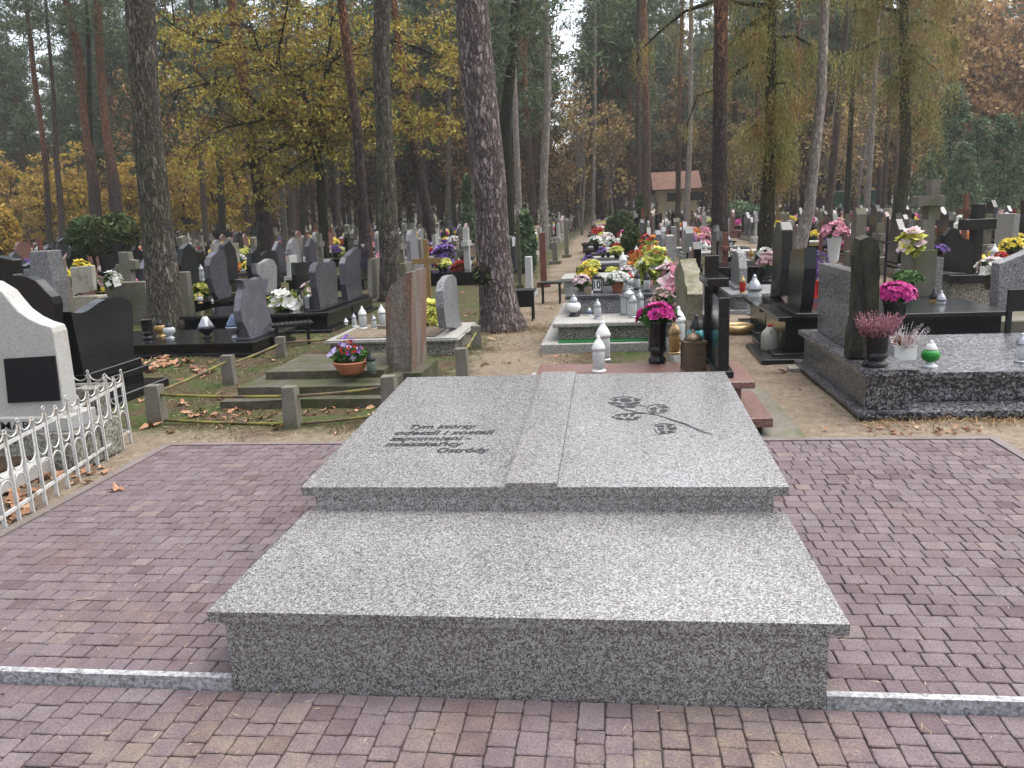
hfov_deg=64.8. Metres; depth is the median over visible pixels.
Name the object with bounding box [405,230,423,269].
grave
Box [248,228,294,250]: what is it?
grave
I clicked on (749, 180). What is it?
birch tree
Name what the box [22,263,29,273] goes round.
grave
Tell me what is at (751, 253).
grave lantern
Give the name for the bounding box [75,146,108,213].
beech tree
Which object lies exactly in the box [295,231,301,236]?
grave
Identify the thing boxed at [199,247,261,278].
grave
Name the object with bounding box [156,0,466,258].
oak tree
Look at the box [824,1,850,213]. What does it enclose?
pine tree
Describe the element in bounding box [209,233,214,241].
grave
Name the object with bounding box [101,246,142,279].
grave
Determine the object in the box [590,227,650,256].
grave
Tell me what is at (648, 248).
flower bunch
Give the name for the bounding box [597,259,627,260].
grave
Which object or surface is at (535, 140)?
pine tree
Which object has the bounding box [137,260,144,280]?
grave
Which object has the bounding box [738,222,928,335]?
grave
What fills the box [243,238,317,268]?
grave
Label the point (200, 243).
grave
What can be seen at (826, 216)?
grave
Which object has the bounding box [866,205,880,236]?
grave
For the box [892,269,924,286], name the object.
clipped plant
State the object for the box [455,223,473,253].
grave
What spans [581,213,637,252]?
grave
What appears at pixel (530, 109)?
pine tree
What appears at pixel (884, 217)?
grave
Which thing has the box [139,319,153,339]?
flower vase
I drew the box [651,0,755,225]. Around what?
pine tree
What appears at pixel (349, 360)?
flower bowl
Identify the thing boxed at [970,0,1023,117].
beech tree
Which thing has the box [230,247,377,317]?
grave
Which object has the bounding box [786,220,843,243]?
grave
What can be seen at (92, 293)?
grave
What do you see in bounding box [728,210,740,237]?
grave
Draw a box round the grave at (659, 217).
[658,213,681,237]
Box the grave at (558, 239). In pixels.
[556,224,561,242]
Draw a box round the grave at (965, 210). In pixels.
[958,194,970,238]
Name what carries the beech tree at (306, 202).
on the ground at (808, 408)
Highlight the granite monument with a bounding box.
[206,371,849,710]
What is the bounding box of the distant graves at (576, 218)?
[22,196,1020,250]
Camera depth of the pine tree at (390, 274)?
15.14 m
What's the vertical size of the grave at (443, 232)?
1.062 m
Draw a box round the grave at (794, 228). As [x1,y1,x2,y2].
[792,224,797,236]
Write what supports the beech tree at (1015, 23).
on the ground at (808, 408)
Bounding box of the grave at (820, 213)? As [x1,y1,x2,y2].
[814,208,824,229]
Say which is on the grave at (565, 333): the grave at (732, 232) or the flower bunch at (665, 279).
the flower bunch at (665, 279)
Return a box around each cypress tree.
[907,83,984,213]
[907,153,942,209]
[941,141,984,218]
[946,116,1003,211]
[970,112,1023,212]
[997,112,1023,213]
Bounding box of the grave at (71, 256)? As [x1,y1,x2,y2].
[66,246,87,268]
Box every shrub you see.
[0,203,23,255]
[459,173,474,243]
[514,208,538,273]
[603,209,633,237]
[619,223,641,254]
[635,193,646,233]
[727,200,759,225]
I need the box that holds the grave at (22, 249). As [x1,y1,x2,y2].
[14,241,30,258]
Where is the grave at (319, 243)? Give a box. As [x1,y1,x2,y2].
[315,233,329,261]
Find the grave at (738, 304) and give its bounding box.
[719,250,770,314]
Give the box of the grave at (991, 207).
[985,200,997,238]
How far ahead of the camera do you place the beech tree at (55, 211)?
82.00 m
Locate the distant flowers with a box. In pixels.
[33,204,1019,249]
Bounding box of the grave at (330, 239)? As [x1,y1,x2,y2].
[328,232,332,245]
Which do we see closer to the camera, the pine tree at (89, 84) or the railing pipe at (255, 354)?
the railing pipe at (255, 354)
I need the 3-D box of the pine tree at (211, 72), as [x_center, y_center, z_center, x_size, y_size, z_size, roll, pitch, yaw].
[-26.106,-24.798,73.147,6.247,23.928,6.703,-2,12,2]
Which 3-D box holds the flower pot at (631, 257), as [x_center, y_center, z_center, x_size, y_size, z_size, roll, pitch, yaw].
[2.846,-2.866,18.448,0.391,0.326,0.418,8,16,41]
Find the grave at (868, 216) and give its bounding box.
[866,208,870,227]
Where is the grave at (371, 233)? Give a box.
[331,223,375,257]
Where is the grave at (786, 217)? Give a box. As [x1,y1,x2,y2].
[783,214,788,221]
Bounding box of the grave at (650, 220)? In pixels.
[649,213,651,241]
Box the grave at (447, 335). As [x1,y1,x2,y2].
[324,275,476,354]
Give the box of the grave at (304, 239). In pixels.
[285,235,306,256]
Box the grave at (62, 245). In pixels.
[55,238,68,257]
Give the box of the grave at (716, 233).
[712,225,756,262]
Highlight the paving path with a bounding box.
[0,683,1023,767]
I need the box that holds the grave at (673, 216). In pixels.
[670,214,736,246]
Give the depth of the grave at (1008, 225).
18.60 m
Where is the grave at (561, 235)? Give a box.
[558,212,563,240]
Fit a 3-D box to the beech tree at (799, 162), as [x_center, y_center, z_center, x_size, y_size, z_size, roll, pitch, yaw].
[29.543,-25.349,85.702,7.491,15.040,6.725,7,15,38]
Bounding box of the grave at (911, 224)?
[894,220,914,273]
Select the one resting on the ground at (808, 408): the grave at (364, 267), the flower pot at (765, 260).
the grave at (364, 267)
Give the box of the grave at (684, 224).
[678,222,750,253]
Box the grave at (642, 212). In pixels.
[641,207,644,226]
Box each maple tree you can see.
[0,151,35,236]
[9,153,69,242]
[18,183,56,240]
[31,141,124,235]
[100,155,140,228]
[165,145,210,235]
[167,147,211,233]
[179,143,252,232]
[228,172,255,232]
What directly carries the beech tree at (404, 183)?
on the ground at (808, 408)
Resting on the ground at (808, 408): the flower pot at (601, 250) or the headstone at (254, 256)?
the headstone at (254, 256)
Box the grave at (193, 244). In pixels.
[190,239,197,251]
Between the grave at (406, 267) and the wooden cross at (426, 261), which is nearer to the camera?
the wooden cross at (426, 261)
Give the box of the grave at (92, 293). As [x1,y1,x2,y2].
[79,263,100,294]
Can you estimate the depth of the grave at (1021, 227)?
24.81 m
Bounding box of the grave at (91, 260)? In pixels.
[87,255,99,266]
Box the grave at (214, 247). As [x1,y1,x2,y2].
[210,243,220,251]
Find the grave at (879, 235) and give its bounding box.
[872,223,885,264]
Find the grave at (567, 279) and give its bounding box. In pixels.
[560,234,673,293]
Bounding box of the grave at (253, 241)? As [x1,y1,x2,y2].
[250,237,256,248]
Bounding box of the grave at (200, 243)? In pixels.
[196,235,206,256]
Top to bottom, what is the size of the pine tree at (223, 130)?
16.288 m
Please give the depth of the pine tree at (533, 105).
54.33 m
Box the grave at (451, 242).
[405,237,457,260]
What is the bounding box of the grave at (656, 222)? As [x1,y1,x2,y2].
[652,215,657,240]
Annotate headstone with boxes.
[0,255,62,322]
[23,250,67,311]
[63,297,168,407]
[66,275,74,311]
[70,265,107,310]
[115,252,139,281]
[246,248,284,289]
[251,259,276,291]
[284,255,296,282]
[290,261,311,297]
[291,237,302,261]
[368,257,379,302]
[385,268,438,379]
[457,243,463,259]
[461,227,470,268]
[516,219,523,287]
[525,256,537,297]
[549,242,561,264]
[562,221,571,257]
[666,258,702,361]
[706,290,733,377]
[939,227,989,305]
[989,250,1023,309]
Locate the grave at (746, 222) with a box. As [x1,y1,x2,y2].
[740,212,749,239]
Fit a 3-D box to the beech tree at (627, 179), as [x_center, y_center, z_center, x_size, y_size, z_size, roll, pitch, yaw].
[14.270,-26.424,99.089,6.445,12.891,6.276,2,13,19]
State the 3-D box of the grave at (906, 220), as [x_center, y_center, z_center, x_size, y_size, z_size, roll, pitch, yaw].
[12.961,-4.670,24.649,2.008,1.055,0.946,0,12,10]
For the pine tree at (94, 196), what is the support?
on the ground at (808, 408)
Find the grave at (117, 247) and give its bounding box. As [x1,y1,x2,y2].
[71,242,122,286]
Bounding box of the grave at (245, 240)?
[242,234,249,249]
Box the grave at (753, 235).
[750,211,758,236]
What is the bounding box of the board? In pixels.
[787,366,802,371]
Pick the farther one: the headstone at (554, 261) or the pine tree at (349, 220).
the pine tree at (349, 220)
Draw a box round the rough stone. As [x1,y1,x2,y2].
[844,235,879,357]
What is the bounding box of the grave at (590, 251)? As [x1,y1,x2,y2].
[583,219,644,255]
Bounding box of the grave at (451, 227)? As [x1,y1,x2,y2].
[449,220,453,235]
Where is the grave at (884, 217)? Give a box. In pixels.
[881,212,890,240]
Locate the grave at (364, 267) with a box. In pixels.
[286,239,367,290]
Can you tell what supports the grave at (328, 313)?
on the ground at (808, 408)
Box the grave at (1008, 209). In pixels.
[1003,206,1012,213]
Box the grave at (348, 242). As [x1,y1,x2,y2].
[317,234,355,266]
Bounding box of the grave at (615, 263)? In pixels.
[599,227,665,266]
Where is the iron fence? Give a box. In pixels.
[0,369,132,528]
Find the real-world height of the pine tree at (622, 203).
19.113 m
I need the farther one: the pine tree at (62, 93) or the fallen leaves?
the pine tree at (62, 93)
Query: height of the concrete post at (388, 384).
0.466 m
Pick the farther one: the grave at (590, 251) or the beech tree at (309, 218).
the beech tree at (309, 218)
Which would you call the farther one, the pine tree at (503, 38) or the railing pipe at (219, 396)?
the pine tree at (503, 38)
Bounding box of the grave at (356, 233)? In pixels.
[352,228,358,239]
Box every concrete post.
[143,383,168,425]
[220,354,237,385]
[275,336,287,358]
[281,385,302,428]
[377,325,385,328]
[380,374,397,403]
[455,347,469,375]
[471,325,481,349]
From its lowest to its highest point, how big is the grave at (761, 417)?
0.420 m
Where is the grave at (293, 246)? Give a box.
[240,239,301,270]
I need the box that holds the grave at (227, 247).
[199,240,243,291]
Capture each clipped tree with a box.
[64,214,109,271]
[101,211,141,255]
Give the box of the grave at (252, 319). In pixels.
[133,277,295,358]
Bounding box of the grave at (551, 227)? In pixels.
[549,220,555,241]
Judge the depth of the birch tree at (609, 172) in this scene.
51.98 m
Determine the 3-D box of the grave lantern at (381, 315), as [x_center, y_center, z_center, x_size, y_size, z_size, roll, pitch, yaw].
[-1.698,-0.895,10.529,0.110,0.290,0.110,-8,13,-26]
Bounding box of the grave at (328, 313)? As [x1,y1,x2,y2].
[179,259,358,333]
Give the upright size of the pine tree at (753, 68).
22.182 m
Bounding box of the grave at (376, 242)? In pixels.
[332,231,378,256]
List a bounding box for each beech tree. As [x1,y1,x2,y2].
[0,139,31,227]
[0,179,32,239]
[32,152,68,230]
[46,140,84,228]
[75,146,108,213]
[111,66,186,181]
[171,114,229,231]
[208,132,252,219]
[233,112,287,226]
[248,185,279,224]
[276,153,315,232]
[283,136,331,229]
[307,157,352,225]
[307,180,343,217]
[325,136,375,214]
[330,78,375,223]
[359,96,411,208]
[391,86,431,226]
[396,173,414,219]
[397,143,445,228]
[425,54,499,204]
[425,96,468,221]
[431,149,461,215]
[455,116,526,203]
[456,165,473,205]
[471,96,539,209]
[505,31,584,200]
[523,171,560,208]
[526,152,553,204]
[551,150,589,217]
[562,133,588,214]
[566,128,595,210]
[567,123,626,217]
[573,132,610,213]
[573,177,608,212]
[589,96,642,209]
[620,153,633,215]
[633,110,666,196]
[650,74,703,171]
[652,74,710,171]
[670,105,730,214]
[692,72,748,193]
[693,155,711,211]
[727,87,776,199]
[728,104,760,200]
[760,72,815,211]
[781,96,812,193]
[798,58,846,188]
[839,140,877,189]
[840,112,891,187]
[843,60,899,202]
[846,134,891,189]
[871,109,911,198]
[873,109,911,200]
[875,0,975,199]
[875,11,985,195]
[885,0,1023,186]
[909,0,1013,191]
[937,57,1012,185]
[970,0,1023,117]
[978,0,1023,114]
[979,66,1023,195]
[981,0,1023,87]
[984,37,1023,192]
[995,54,1023,166]
[996,43,1023,127]
[1001,13,1023,85]
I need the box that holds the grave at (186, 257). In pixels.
[96,243,198,294]
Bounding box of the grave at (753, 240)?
[750,211,758,243]
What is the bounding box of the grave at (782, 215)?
[779,211,784,221]
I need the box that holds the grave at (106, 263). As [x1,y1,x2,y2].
[98,253,114,277]
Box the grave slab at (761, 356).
[746,343,803,364]
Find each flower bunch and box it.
[68,258,91,270]
[95,273,105,292]
[103,270,122,290]
[192,282,210,300]
[266,288,303,310]
[299,281,311,297]
[426,298,437,326]
[430,239,455,269]
[450,259,464,269]
[575,261,599,285]
[632,233,667,263]
[634,245,673,283]
[646,287,675,309]
[649,262,676,293]
[816,250,830,279]
[894,225,927,258]
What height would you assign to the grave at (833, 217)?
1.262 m
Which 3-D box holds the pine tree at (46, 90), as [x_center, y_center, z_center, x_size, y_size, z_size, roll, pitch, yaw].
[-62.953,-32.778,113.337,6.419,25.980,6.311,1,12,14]
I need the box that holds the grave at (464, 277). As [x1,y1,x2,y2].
[430,235,517,285]
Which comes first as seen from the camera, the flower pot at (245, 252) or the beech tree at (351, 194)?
the flower pot at (245, 252)
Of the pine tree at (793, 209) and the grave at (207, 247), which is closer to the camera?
the grave at (207, 247)
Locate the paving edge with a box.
[0,436,1023,537]
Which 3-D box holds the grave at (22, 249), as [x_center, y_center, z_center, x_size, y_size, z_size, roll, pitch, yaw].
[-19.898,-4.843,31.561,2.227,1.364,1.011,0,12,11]
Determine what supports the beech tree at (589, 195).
on the ground at (808, 408)
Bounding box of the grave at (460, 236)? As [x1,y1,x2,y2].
[456,229,462,252]
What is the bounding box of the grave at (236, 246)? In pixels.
[232,243,240,262]
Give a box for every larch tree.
[627,0,845,260]
[831,0,979,225]
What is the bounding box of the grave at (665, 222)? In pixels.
[664,219,701,241]
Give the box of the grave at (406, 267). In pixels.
[337,235,413,275]
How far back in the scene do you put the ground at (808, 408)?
7.37 m
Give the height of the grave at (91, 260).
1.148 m
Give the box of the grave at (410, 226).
[408,223,413,229]
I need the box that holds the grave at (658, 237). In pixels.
[576,230,661,272]
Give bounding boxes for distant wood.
[12,0,1023,239]
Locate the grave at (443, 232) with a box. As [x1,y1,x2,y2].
[441,226,445,239]
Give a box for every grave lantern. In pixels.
[154,318,165,336]
[163,320,175,338]
[196,293,202,303]
[197,315,214,338]
[199,264,204,279]
[225,313,240,338]
[302,293,313,309]
[351,313,356,326]
[358,306,367,328]
[366,352,376,374]
[371,314,376,327]
[377,305,385,324]
[567,294,580,316]
[592,273,602,291]
[592,335,605,372]
[593,299,601,318]
[595,320,610,361]
[619,252,626,269]
[619,288,638,315]
[624,272,633,289]
[628,292,636,317]
[634,271,640,289]
[637,289,643,309]
[643,272,650,291]
[668,322,680,354]
[672,306,685,344]
[679,329,707,371]
[686,314,701,335]
[703,241,707,249]
[729,239,733,247]
[739,275,745,292]
[746,274,761,315]
[748,249,753,257]
[814,281,817,298]
[921,340,940,367]
[929,288,937,301]
[936,291,946,302]
[990,244,998,261]
[1014,333,1023,362]
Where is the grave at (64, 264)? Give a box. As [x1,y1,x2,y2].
[62,258,72,292]
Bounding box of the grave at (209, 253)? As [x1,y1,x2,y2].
[204,252,231,293]
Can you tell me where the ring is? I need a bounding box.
[729,322,755,333]
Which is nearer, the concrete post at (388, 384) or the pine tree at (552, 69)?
the concrete post at (388, 384)
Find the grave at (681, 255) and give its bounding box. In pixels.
[678,230,755,260]
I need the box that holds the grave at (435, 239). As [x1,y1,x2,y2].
[405,234,439,266]
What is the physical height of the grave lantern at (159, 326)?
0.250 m
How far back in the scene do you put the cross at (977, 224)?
11.14 m
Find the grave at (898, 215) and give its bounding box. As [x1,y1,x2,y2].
[894,213,901,220]
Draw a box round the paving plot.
[0,440,1023,696]
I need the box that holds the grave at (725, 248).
[720,232,817,280]
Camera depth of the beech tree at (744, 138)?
71.19 m
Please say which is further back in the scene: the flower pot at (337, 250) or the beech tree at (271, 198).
the beech tree at (271, 198)
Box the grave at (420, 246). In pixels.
[417,237,423,258]
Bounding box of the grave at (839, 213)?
[837,208,841,216]
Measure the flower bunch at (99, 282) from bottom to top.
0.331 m
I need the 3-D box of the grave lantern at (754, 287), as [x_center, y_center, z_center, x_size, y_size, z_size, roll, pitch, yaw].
[3.262,-1.204,10.861,0.209,0.550,0.209,5,14,32]
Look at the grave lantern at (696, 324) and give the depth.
6.42 m
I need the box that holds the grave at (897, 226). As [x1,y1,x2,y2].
[880,219,904,277]
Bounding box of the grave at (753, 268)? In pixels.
[677,262,771,291]
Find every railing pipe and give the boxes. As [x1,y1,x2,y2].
[160,393,281,397]
[164,361,226,390]
[164,419,283,424]
[235,343,279,362]
[285,338,329,343]
[297,386,380,396]
[301,415,369,424]
[466,332,475,347]
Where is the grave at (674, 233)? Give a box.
[671,226,734,257]
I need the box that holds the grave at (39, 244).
[36,238,43,250]
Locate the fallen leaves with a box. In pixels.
[4,275,982,523]
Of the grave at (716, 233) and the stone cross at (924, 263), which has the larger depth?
the grave at (716, 233)
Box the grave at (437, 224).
[435,222,440,239]
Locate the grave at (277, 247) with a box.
[238,241,286,281]
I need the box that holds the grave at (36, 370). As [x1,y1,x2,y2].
[0,281,122,494]
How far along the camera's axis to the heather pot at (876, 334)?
5.86 m
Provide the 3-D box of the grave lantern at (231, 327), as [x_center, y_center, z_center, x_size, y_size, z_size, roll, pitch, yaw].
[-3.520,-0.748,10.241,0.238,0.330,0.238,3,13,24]
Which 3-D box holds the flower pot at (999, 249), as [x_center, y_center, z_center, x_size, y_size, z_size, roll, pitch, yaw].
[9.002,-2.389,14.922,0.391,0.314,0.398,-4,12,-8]
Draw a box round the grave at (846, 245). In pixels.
[838,229,850,262]
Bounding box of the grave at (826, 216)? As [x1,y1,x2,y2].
[823,211,830,225]
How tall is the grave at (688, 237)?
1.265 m
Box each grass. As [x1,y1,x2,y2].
[150,284,732,441]
[474,321,1023,435]
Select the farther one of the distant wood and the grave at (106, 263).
the distant wood
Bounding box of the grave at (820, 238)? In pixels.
[817,221,823,257]
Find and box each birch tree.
[397,143,432,226]
[512,155,526,205]
[548,65,620,234]
[548,127,580,213]
[560,130,591,213]
[577,101,635,214]
[706,99,753,188]
[710,99,762,200]
[727,100,779,203]
[798,82,863,197]
[824,62,898,207]
[828,98,899,207]
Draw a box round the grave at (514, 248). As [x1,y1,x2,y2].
[448,237,521,273]
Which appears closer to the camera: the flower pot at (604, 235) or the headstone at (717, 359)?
the headstone at (717, 359)
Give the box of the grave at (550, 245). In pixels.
[548,224,551,249]
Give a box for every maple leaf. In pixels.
[106,482,124,490]
[139,421,160,428]
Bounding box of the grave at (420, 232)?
[418,229,423,238]
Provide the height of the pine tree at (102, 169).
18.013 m
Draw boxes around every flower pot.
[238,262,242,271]
[239,248,248,255]
[240,254,246,263]
[240,260,246,270]
[330,245,342,257]
[339,248,344,256]
[437,258,451,271]
[447,238,458,245]
[572,274,591,290]
[581,255,594,262]
[582,259,600,269]
[587,235,603,249]
[596,247,608,257]
[600,232,614,239]
[603,237,617,247]
[604,270,630,291]
[605,247,612,256]
[605,266,618,271]
[608,245,623,258]
[619,265,634,272]
[628,252,639,261]
[693,227,701,232]
[696,233,710,241]
[700,226,710,234]
[702,239,710,248]
[728,248,735,261]
[755,251,772,281]
[756,247,772,256]
[810,229,818,239]
[819,220,849,260]
[880,280,918,333]
[934,244,950,255]
[973,256,1001,289]
[987,247,1005,255]
[994,251,1009,257]
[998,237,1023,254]
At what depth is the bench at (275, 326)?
10.54 m
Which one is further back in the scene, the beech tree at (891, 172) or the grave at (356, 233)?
the beech tree at (891, 172)
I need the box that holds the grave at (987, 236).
[982,214,994,254]
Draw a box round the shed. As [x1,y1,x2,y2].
[834,188,888,208]
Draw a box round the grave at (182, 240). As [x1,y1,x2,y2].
[177,235,188,246]
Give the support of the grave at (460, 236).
on the ground at (808, 408)
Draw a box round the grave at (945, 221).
[934,207,994,245]
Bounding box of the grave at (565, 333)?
[541,284,675,353]
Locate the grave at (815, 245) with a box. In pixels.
[807,235,826,251]
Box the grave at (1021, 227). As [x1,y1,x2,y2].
[1019,199,1023,236]
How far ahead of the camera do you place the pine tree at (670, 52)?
95.89 m
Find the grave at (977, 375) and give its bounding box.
[794,263,1023,420]
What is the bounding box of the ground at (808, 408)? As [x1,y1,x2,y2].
[0,198,1023,530]
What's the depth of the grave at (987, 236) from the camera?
19.78 m
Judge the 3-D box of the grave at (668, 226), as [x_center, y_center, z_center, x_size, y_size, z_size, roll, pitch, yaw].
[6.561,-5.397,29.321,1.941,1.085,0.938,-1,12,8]
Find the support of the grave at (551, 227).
on the ground at (808, 408)
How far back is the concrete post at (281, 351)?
9.71 m
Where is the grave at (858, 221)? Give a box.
[843,208,866,266]
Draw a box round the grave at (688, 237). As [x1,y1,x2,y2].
[603,227,693,285]
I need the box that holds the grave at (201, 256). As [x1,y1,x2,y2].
[193,248,205,275]
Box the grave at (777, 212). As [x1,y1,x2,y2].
[775,203,779,219]
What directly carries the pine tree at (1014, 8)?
on the ground at (808, 408)
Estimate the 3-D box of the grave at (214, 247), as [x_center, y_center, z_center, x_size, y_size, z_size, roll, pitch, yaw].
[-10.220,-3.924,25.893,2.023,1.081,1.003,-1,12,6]
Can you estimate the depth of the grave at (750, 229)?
33.50 m
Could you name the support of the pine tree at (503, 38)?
on the ground at (808, 408)
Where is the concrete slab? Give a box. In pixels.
[742,387,805,437]
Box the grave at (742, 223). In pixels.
[737,214,744,238]
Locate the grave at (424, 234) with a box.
[423,229,426,239]
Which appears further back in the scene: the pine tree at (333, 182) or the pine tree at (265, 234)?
the pine tree at (333, 182)
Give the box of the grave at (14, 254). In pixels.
[8,252,25,264]
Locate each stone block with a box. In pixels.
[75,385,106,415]
[935,256,943,294]
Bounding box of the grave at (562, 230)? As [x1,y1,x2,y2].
[561,221,563,234]
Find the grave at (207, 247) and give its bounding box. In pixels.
[204,239,211,254]
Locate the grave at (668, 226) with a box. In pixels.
[667,221,670,234]
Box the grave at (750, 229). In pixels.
[745,217,752,241]
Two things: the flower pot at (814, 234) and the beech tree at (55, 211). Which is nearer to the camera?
the flower pot at (814, 234)
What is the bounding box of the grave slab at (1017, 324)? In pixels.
[1000,311,1023,332]
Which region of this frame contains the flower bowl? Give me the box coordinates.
[327,334,370,374]
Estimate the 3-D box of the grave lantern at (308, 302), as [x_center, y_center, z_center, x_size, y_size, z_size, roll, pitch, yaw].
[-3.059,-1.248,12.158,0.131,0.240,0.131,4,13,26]
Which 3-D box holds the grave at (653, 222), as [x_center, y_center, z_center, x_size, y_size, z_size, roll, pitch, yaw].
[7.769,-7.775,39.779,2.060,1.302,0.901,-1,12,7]
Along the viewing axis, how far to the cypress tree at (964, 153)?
36.79 m
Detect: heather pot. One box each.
[852,309,905,367]
[888,322,929,360]
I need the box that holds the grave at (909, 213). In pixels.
[905,206,914,219]
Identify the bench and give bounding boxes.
[269,320,313,343]
[1004,289,1023,332]
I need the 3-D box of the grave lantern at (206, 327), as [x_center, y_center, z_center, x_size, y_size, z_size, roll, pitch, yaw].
[-3.930,-0.740,10.360,0.216,0.300,0.216,-2,12,4]
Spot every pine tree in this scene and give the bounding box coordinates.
[0,0,77,193]
[0,0,92,245]
[0,0,116,238]
[0,10,60,231]
[0,12,52,236]
[0,31,37,240]
[0,55,48,242]
[1,0,126,217]
[32,0,158,212]
[34,0,161,146]
[38,56,73,149]
[39,87,74,163]
[40,53,81,163]
[45,0,121,208]
[48,59,105,188]
[53,6,99,140]
[58,45,106,183]
[61,0,164,185]
[63,0,133,192]
[92,49,132,191]
[107,7,178,121]
[114,31,186,179]
[118,0,213,158]
[125,0,185,330]
[129,5,191,233]
[156,7,195,147]
[157,0,213,234]
[165,0,276,237]
[170,0,212,232]
[177,0,249,232]
[181,29,233,232]
[186,1,233,132]
[188,1,254,233]
[189,0,208,240]
[197,0,294,236]
[207,0,273,223]
[221,0,269,227]
[221,40,273,231]
[227,0,273,251]
[228,19,274,138]
[247,0,367,236]
[248,0,332,230]
[250,27,283,231]
[255,55,294,227]
[271,0,287,251]
[278,1,317,228]
[279,71,299,224]
[280,0,373,227]
[283,0,337,232]
[290,47,344,228]
[302,2,367,226]
[312,0,377,203]
[314,60,368,226]
[315,19,364,229]
[320,1,371,222]
[328,0,399,222]
[329,0,357,227]
[337,0,371,262]
[349,0,414,199]
[357,2,414,231]
[363,0,456,230]
[372,0,401,301]
[389,0,454,201]
[390,1,443,227]
[391,0,439,241]
[391,34,422,222]
[398,0,499,235]
[398,197,401,220]
[408,0,464,223]
[408,6,453,221]
[409,2,460,227]
[421,0,490,180]
[455,0,528,333]
[458,201,460,220]
[488,0,530,185]
[488,0,571,213]
[488,0,634,252]
[489,0,575,225]
[490,2,532,185]
[492,2,554,208]
[499,0,519,236]
[504,2,562,208]
[509,0,521,218]
[522,7,562,191]
[524,0,562,128]
[550,0,635,229]
[559,13,600,187]
[560,25,622,218]
[565,0,634,218]
[568,0,652,213]
[577,0,650,210]
[578,0,651,194]
[580,72,651,194]
[584,105,620,216]
[589,0,671,211]
[592,0,675,171]
[597,23,663,209]
[601,33,642,210]
[626,34,664,188]
[631,25,659,210]
[640,0,713,222]
[641,0,650,219]
[647,0,670,214]
[650,36,667,162]
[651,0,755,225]
[653,0,698,160]
[653,31,686,133]
[655,16,696,129]
[655,19,687,109]
[657,50,675,133]
[665,51,707,169]
[684,43,711,128]
[686,0,787,200]
[687,36,713,152]
[693,5,713,130]
[698,53,742,203]
[708,22,742,151]
[711,0,728,253]
[727,0,801,205]
[729,0,758,202]
[729,0,791,200]
[742,0,808,143]
[754,0,844,215]
[776,20,795,203]
[777,0,862,208]
[778,5,837,206]
[800,0,862,207]
[800,5,850,195]
[804,11,863,204]
[807,0,892,208]
[813,0,898,211]
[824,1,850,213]
[832,3,862,190]
[843,0,858,223]
[848,12,920,208]
[855,0,948,208]
[864,2,880,210]
[881,3,892,208]
[995,0,1023,194]
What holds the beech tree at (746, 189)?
on the ground at (808, 408)
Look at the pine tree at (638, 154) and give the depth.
49.31 m
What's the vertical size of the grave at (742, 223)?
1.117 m
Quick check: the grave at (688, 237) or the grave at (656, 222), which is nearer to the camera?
the grave at (688, 237)
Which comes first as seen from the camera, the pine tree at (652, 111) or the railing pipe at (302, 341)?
the railing pipe at (302, 341)
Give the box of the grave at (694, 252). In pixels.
[688,242,700,271]
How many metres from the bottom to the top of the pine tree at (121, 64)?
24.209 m
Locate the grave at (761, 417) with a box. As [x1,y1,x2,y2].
[536,361,772,433]
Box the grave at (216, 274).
[194,250,274,311]
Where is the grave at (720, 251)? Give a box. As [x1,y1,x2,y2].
[718,235,728,262]
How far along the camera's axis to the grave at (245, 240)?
42.84 m
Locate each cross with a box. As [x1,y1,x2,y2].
[412,240,440,298]
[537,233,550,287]
[699,254,728,355]
[882,216,890,283]
[901,179,944,295]
[958,204,996,272]
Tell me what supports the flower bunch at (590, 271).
on the grave at (565, 333)
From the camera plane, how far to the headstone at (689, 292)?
7.83 m
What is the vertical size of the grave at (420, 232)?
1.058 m
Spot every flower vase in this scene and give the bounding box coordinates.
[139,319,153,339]
[635,301,680,363]
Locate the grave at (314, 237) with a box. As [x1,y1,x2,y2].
[285,232,317,257]
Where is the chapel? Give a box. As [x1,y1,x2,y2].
[651,170,703,219]
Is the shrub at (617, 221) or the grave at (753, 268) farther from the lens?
the shrub at (617, 221)
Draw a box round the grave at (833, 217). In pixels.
[822,213,842,261]
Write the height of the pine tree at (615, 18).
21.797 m
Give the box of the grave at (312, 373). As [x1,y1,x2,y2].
[220,353,404,409]
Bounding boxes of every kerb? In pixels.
[0,666,232,691]
[826,691,1023,716]
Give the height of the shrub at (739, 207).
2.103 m
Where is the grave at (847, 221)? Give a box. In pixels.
[844,214,850,228]
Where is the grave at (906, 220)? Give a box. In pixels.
[901,215,912,228]
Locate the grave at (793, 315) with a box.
[752,247,1005,355]
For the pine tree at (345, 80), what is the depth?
67.27 m
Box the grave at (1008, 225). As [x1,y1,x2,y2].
[985,213,1023,256]
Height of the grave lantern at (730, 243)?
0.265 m
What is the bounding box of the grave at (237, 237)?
[206,231,246,259]
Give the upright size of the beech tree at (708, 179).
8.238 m
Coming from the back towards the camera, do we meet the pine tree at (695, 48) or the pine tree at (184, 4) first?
the pine tree at (695, 48)
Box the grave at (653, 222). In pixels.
[652,213,654,234]
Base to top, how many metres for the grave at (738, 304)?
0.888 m
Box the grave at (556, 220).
[553,218,557,236]
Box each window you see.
[667,193,674,201]
[690,191,703,200]
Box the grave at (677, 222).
[674,218,680,246]
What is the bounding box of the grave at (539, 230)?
[537,228,541,255]
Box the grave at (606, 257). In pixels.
[594,232,654,259]
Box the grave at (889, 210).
[883,208,891,217]

